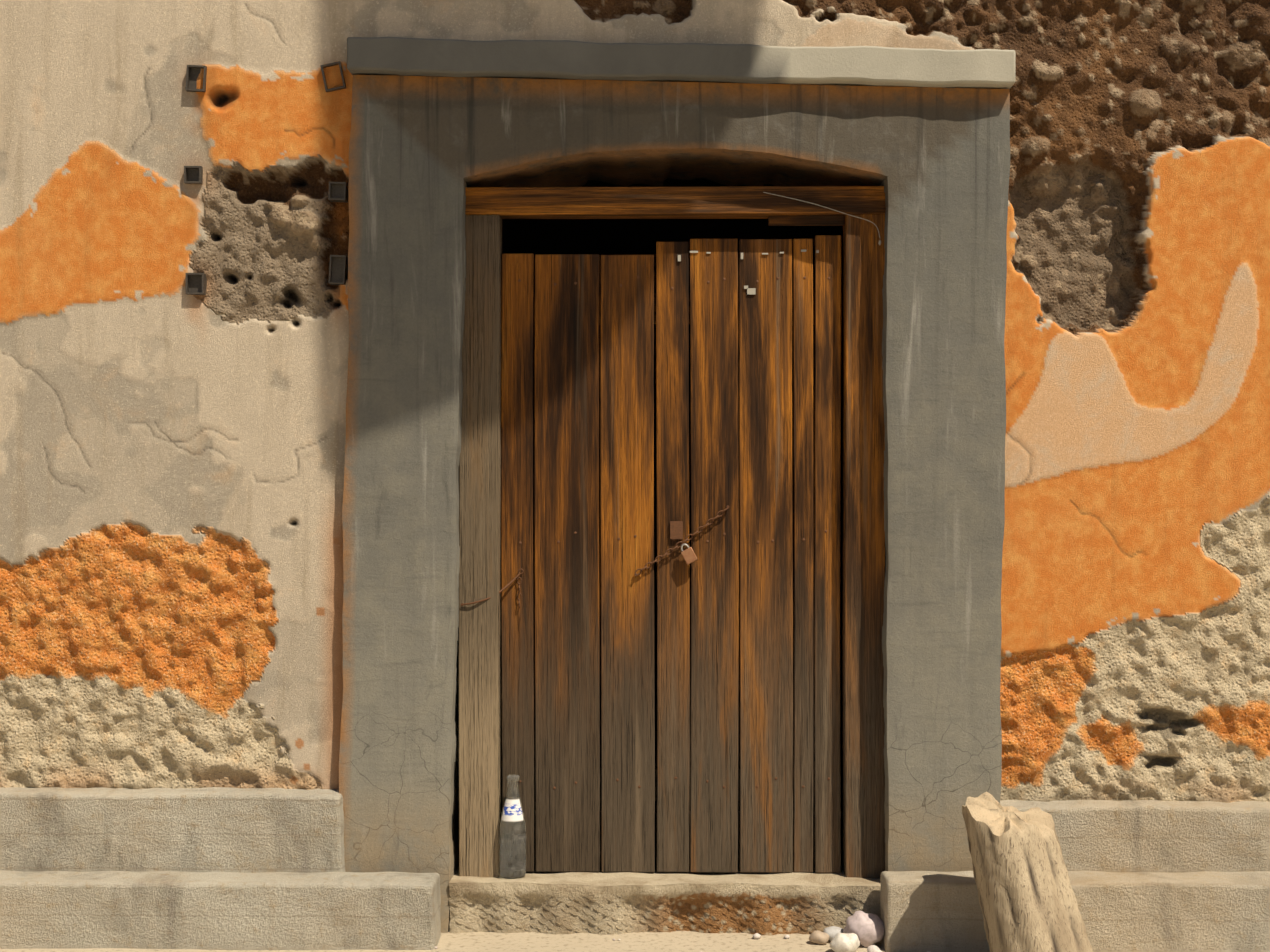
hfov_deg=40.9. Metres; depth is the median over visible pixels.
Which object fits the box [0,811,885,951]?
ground
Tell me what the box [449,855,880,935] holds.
door threshold
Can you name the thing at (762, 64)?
door cap stone
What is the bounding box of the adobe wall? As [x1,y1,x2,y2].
[0,0,1269,802]
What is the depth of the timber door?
4.56 m
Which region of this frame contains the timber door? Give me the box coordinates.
[459,186,885,878]
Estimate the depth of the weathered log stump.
4.01 m
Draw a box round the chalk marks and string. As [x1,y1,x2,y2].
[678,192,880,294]
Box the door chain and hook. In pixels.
[461,505,728,607]
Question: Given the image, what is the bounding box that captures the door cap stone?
[347,37,1015,88]
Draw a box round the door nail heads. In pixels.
[518,276,829,788]
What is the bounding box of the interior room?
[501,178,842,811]
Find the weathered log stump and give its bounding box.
[962,792,1092,951]
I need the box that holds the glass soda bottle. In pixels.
[500,774,525,878]
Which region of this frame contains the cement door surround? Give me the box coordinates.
[339,75,1009,932]
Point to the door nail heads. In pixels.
(707, 541)
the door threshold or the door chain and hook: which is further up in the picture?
the door chain and hook
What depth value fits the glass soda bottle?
4.50 m
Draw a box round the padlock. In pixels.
[681,543,696,564]
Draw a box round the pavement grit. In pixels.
[435,933,930,951]
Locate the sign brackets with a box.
[184,61,347,294]
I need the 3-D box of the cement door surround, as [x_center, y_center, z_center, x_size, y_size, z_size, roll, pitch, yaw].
[0.105,0.090,4.705,1.802,2.313,0.504,0,0,1]
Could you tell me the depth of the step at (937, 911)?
4.27 m
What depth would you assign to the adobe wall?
4.51 m
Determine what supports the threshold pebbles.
on the ground
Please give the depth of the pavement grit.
4.40 m
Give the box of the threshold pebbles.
[809,911,884,951]
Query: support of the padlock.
attached to the timber door

